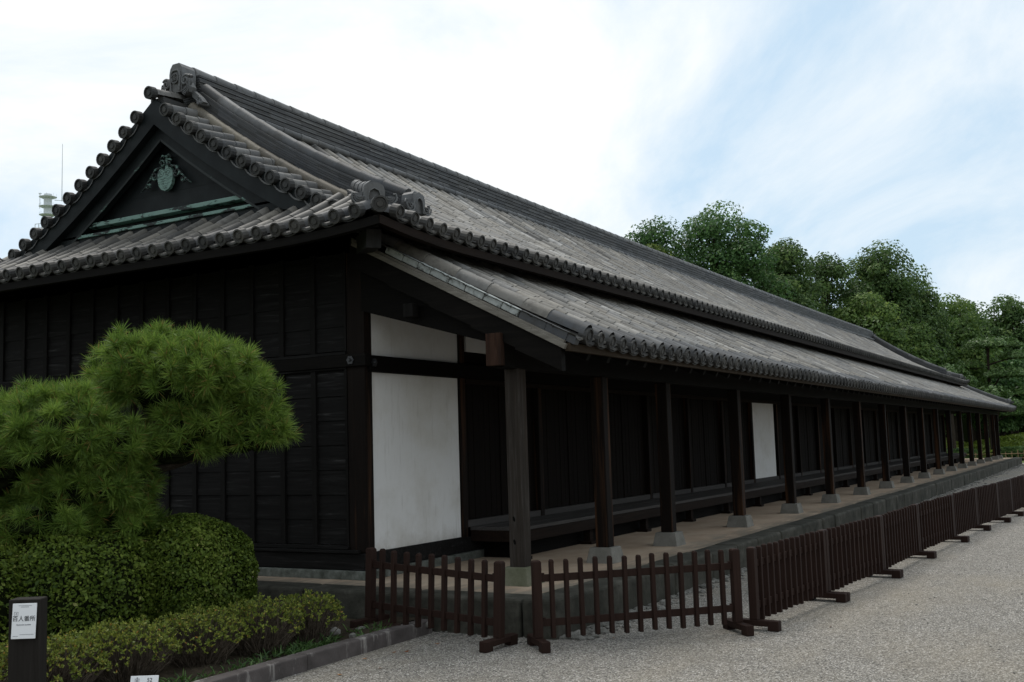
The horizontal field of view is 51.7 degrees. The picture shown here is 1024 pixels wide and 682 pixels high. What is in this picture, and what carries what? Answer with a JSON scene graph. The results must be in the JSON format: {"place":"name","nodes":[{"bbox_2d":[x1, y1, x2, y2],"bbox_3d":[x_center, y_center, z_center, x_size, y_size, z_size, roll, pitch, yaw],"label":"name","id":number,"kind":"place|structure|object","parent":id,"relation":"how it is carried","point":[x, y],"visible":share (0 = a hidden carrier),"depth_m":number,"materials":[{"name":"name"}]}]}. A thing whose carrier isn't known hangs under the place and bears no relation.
{"place":"outdoors","nodes":[
{"label":"outdoors","id":0,"kind":"place"},
{"bbox_2d":[2,614,414,681],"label":"garden soil","id":1,"kind":"structure","parent":0,"point":[167,672],"depth_m":7.91,"materials":[{"name":"brown soil"}]},
{"bbox_2d":[0,635,7,681],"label":"azalea shrub","id":2,"kind":"object","parent":1,"relation":"on","point":[2,644],"visible":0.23,"depth_m":6.96,"materials":[{"name":"green plant"}]},
{"bbox_2d":[8,596,46,681],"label":"sign","id":3,"kind":"object","parent":1,"relation":"on","point":[27,647],"visible":1,"depth_m":6.29,"materials":[{"name":"black wood"}]},
{"bbox_2d":[0,628,112,681],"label":"azalea shrub","id":4,"kind":"object","parent":1,"relation":"on","point":[58,663],"visible":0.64,"depth_m":6.90,"materials":[{"name":"green plant"}]},
{"bbox_2d":[0,524,158,660],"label":"clipped hedge","id":5,"kind":"object","parent":1,"relation":"on","point":[83,582],"visible":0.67,"depth_m":8.37,"materials":[{"name":"green plant"}]},
{"bbox_2d":[66,614,182,681],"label":"azalea shrub","id":6,"kind":"object","parent":1,"relation":"on","point":[124,669],"visible":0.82,"depth_m":7.35,"materials":[{"name":"green plant"}]},
{"bbox_2d":[130,675,158,681],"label":"sign","id":7,"kind":"object","parent":1,"relation":"on","point":[152,678],"visible":1,"depth_m":6.87,"materials":[{"name":"white"}]},
{"bbox_2d":[0,317,304,547],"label":"pine tree","id":8,"kind":"object","parent":1,"relation":"on","point":[202,389],"visible":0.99,"depth_m":9.04,"materials":[{"name":"green plant"}]},
{"bbox_2d":[137,512,259,641],"bbox_3d":[-2.855,2.063,9.324,1.175,1.105,1.046,-5,-6,29],"label":"clipped hedge","id":9,"kind":"object","parent":1,"relation":"on","point":[206,561],"visible":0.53,"depth_m":8.95,"materials":[{"name":"green plant"}]},
{"bbox_2d":[147,603,249,667],"bbox_3d":[-2.361,2.231,7.929,0.721,0.476,0.842,-5,-6,29],"label":"azalea shrub","id":10,"kind":"object","parent":1,"relation":"on","point":[202,650],"visible":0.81,"depth_m":7.82,"materials":[{"name":"green plant"}]},
{"bbox_2d":[214,592,304,657],"bbox_3d":[-2.008,2.262,8.422,0.651,0.490,0.805,-5,-6,29],"label":"azalea shrub","id":11,"kind":"object","parent":1,"relation":"on","point":[257,641],"visible":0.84,"depth_m":8.34,"materials":[{"name":"green plant"}]},
{"bbox_2d":[159,619,390,681],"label":"weeds","id":12,"kind":"object","parent":1,"relation":"on","point":[297,645],"visible":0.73,"depth_m":8.29,"materials":[{"name":"green plant"}]},
{"bbox_2d":[273,588,346,644],"bbox_3d":[-1.712,2.317,8.886,0.609,0.453,0.717,-5,-6,29],"label":"azalea shrub","id":13,"kind":"object","parent":1,"relation":"on","point":[312,613],"visible":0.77,"depth_m":8.82,"materials":[{"name":"green plant"}]},
{"bbox_2d":[329,621,427,637],"bbox_3d":[-1.326,2.552,9.331,0.655,0.109,1.098,-7,-8,43],"label":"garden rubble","id":14,"kind":"object","parent":1,"relation":"on","point":[338,631],"visible":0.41,"depth_m":9.20,"materials":[{"name":"grey stone"}]},
{"bbox_2d":[382,619,402,626],"bbox_3d":[-1.067,2.527,9.451,0.180,0.030,0.340,0,-7,1],"label":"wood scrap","id":15,"kind":"object","parent":1,"relation":"on","point":[389,623],"visible":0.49,"depth_m":9.36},
{"bbox_2d":[0,0,1023,321],"label":"sky","id":16,"kind":"structure","parent":0,"point":[839,127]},
{"bbox_2d":[272,463,1023,681],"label":"gravel forecourt","id":17,"kind":"structure","parent":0,"point":[968,616],"depth_m":8.61,"materials":[{"name":"grey gravel"}]},
{"bbox_2d":[193,619,431,681],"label":"kerb","id":18,"kind":"structure","parent":17,"relation":"on","point":[285,666],"depth_m":8.24,"materials":[{"name":"grey stone"}]},
{"bbox_2d":[350,547,517,652],"bbox_3d":[-0.695,2.206,9.174,1.517,0.715,0.450,-3,-5,35],"label":"fence panel","id":19,"kind":"object","parent":17,"relation":"on","point":[496,621],"visible":0.97,"depth_m":9.12,"materials":[{"name":"brown wood"}]},
{"bbox_2d":[527,548,753,653],"bbox_3d":[1.075,2.159,8.928,1.870,0.717,0.450,0,-6,-15],"label":"fence panel","id":20,"kind":"object","parent":17,"relation":"on","point":[540,621],"visible":1,"depth_m":8.90,"materials":[{"name":"brown wood"}]},
{"bbox_2d":[735,530,847,631],"bbox_3d":[2.632,2.217,9.991,0.450,0.716,1.872,-6,-7,35],"label":"fence panel","id":21,"kind":"object","parent":17,"relation":"on","point":[785,573],"visible":0.98,"depth_m":9.82,"materials":[{"name":"brown wood"}]},
{"bbox_2d":[814,516,901,600],"bbox_3d":[3.751,2.340,11.584,0.450,0.717,2.007,-6,-7,34],"label":"fence panel","id":22,"kind":"object","parent":17,"relation":"on","point":[854,551],"visible":0.91,"depth_m":11.53,"materials":[{"name":"brown wood"}]},
{"bbox_2d":[871,504,935,576],"bbox_3d":[4.879,2.477,13.312,0.450,0.716,2.110,-5,-7,31],"label":"fence panel","id":23,"kind":"object","parent":17,"relation":"on","point":[900,531],"visible":0.92,"depth_m":13.33,"materials":[{"name":"brown wood"}]},
{"bbox_2d":[916,495,968,557],"bbox_3d":[6.073,2.624,15.175,0.450,0.717,2.304,-5,-7,33],"label":"fence panel","id":24,"kind":"object","parent":17,"relation":"on","point":[936,521],"visible":0.91,"depth_m":15.19,"materials":[{"name":"brown wood"}]},
{"bbox_2d":[949,488,989,541],"bbox_3d":[7.268,2.771,17.013,0.450,0.715,2.068,-5,-7,32],"label":"fence panel","id":25,"kind":"object","parent":17,"relation":"on","point":[965,510],"visible":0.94,"depth_m":17.04,"materials":[{"name":"brown wood"}]},
{"bbox_2d":[974,483,1010,529],"bbox_3d":[8.342,2.895,18.611,0.450,0.717,1.770,-6,-7,35],"label":"fence panel","id":26,"kind":"object","parent":17,"relation":"on","point":[987,503],"visible":0.92,"depth_m":18.64,"materials":[{"name":"brown wood"}]},
{"bbox_2d":[990,479,1023,521],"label":"fence panel","id":27,"kind":"object","parent":17,"relation":"on","point":[1005,506],"visible":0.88,"depth_m":20.06,"materials":[{"name":"brown wood"}]},
{"bbox_2d":[1004,475,1023,515],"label":"fence panel","id":28,"kind":"object","parent":17,"relation":"on","point":[1017,487],"visible":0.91,"depth_m":21.42,"materials":[{"name":"brown wood"}]},
{"bbox_2d":[354,569,1023,681],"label":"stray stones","id":29,"kind":"object","parent":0,"point":[655,639],"visible":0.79,"depth_m":8.25,"materials":[{"name":"grey stone"}]},
{"bbox_2d":[428,464,1023,642],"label":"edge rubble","id":30,"kind":"object","parent":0,"point":[576,635],"visible":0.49,"depth_m":10.40,"materials":[{"name":"grey stone"}]},
{"label":"ground","id":31,"kind":"structure","parent":0,"visible":0},
{"bbox_2d":[37,144,62,227],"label":"radio tower","id":32,"kind":"structure","parent":31,"relation":"on","point":[48,198],"depth_m":149.44,"materials":[{"name":"metal"}]},
{"bbox_2d":[250,457,1021,639],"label":"stone platform","id":33,"kind":"structure","parent":31,"relation":"on","point":[713,534],"depth_m":12.53,"materials":[{"name":"grey stone"}]},
{"bbox_2d":[0,63,1016,586],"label":"guardhouse","id":34,"kind":"structure","parent":33,"relation":"on","point":[468,367],"depth_m":12.87,"materials":[{"name":"wood"}]},
{"bbox_2d":[624,215,689,261],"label":"broadleaf tree","id":35,"kind":"object","parent":31,"relation":"on","point":[648,236],"visible":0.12,"depth_m":59.24,"materials":[{"name":"green plant"}]},
{"bbox_2d":[644,243,674,256],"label":"broadleaf tree","id":36,"kind":"object","parent":31,"relation":"on","point":[655,246],"visible":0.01,"depth_m":58.18,"materials":[{"name":"green plant"}]},
{"bbox_2d":[667,200,796,301],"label":"broadleaf tree","id":37,"kind":"object","parent":31,"relation":"on","point":[730,257],"visible":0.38,"depth_m":60.07,"materials":[{"name":"green plant"}]},
{"bbox_2d":[753,271,823,311],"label":"broadleaf tree","id":38,"kind":"object","parent":31,"relation":"on","point":[800,301],"visible":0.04,"depth_m":62.51,"materials":[{"name":"green plant"}]},
{"bbox_2d":[755,237,831,315],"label":"broadleaf tree","id":39,"kind":"object","parent":31,"relation":"on","point":[790,262],"visible":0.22,"depth_m":65.22,"materials":[{"name":"green plant"}]},
{"bbox_2d":[795,251,860,324],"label":"broadleaf tree","id":40,"kind":"object","parent":31,"relation":"on","point":[829,269],"visible":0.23,"depth_m":67.55,"materials":[{"name":"green plant"}]},
{"bbox_2d":[832,291,917,355],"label":"broadleaf tree","id":41,"kind":"object","parent":31,"relation":"on","point":[875,317],"visible":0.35,"depth_m":64.39,"materials":[{"name":"green plant"}]},
{"bbox_2d":[836,239,938,363],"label":"broadleaf tree","id":42,"kind":"object","parent":31,"relation":"on","point":[875,273],"visible":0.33,"depth_m":68.29,"materials":[{"name":"green plant"}]},
{"bbox_2d":[893,319,949,364],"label":"broadleaf tree","id":43,"kind":"object","parent":31,"relation":"on","point":[927,350],"visible":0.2,"depth_m":64.77,"materials":[{"name":"green plant"}]},
{"bbox_2d":[894,262,959,365],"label":"broadleaf tree","id":44,"kind":"object","parent":31,"relation":"on","point":[929,299],"visible":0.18,"depth_m":69.87,"materials":[{"name":"green plant"}]},
{"bbox_2d":[938,363,977,448],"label":"tree","id":45,"kind":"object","parent":31,"relation":"on","point":[958,370],"depth_m":61.55,"materials":[{"name":"green plant"}]},
{"bbox_2d":[946,438,975,448],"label":"clipped mound","id":46,"kind":"object","parent":31,"relation":"on","point":[965,443],"visible":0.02,"depth_m":72.89,"materials":[{"name":"green plant"}]},
{"bbox_2d":[946,448,977,457],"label":"box hedge","id":47,"kind":"object","parent":31,"relation":"on","point":[956,450],"visible":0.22,"depth_m":60.65,"materials":[{"name":"green plant"}]},
{"bbox_2d":[938,293,1006,444],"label":"broadleaf tree","id":48,"kind":"object","parent":31,"relation":"on","point":[967,328],"visible":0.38,"depth_m":73.56,"materials":[{"name":"green plant"}]},
{"bbox_2d":[946,298,1017,441],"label":"broadleaf tree","id":49,"kind":"object","parent":31,"relation":"on","point":[993,330],"visible":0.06,"depth_m":83.81,"materials":[{"name":"green plant"}]},
{"bbox_2d":[944,335,1023,455],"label":"tree","id":50,"kind":"object","parent":31,"relation":"on","point":[990,343],"depth_m":69.06,"materials":[{"name":"green plant"}]},
{"bbox_2d":[945,417,1023,441],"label":"tall hedge","id":51,"kind":"object","parent":31,"relation":"on","point":[964,425],"depth_m":87.69,"materials":[{"name":"green plant"}]},
{"bbox_2d":[965,350,1023,439],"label":"broadleaf tree","id":52,"kind":"object","parent":31,"relation":"on","point":[1006,424],"visible":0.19,"depth_m":75.87,"materials":[{"name":"green plant"}]},
{"bbox_2d":[965,432,1023,456],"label":"clipped mound","id":53,"kind":"object","parent":31,"relation":"on","point":[1011,440],"visible":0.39,"depth_m":70.57,"materials":[{"name":"green plant"}]},
{"bbox_2d":[966,450,1023,457],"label":"bamboo fence","id":54,"kind":"object","parent":31,"relation":"on","point":[975,454],"visible":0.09,"depth_m":55.08,"materials":[{"name":"beige wood"}]},
{"bbox_2d":[976,385,1023,449],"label":"tree","id":55,"kind":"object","parent":31,"relation":"on","point":[998,391],"depth_m":61.07,"materials":[{"name":"green plant"}]},
{"bbox_2d":[983,294,1023,433],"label":"broadleaf tree","id":56,"kind":"object","parent":31,"relation":"on","point":[1010,318],"visible":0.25,"depth_m":83.93,"materials":[{"name":"green plant"}]},
{"bbox_2d":[1000,445,1023,460],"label":"box hedge","id":57,"kind":"object","parent":31,"relation":"on","point":[1013,449],"visible":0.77,"depth_m":59.41,"materials":[{"name":"green plant"}]}
]}

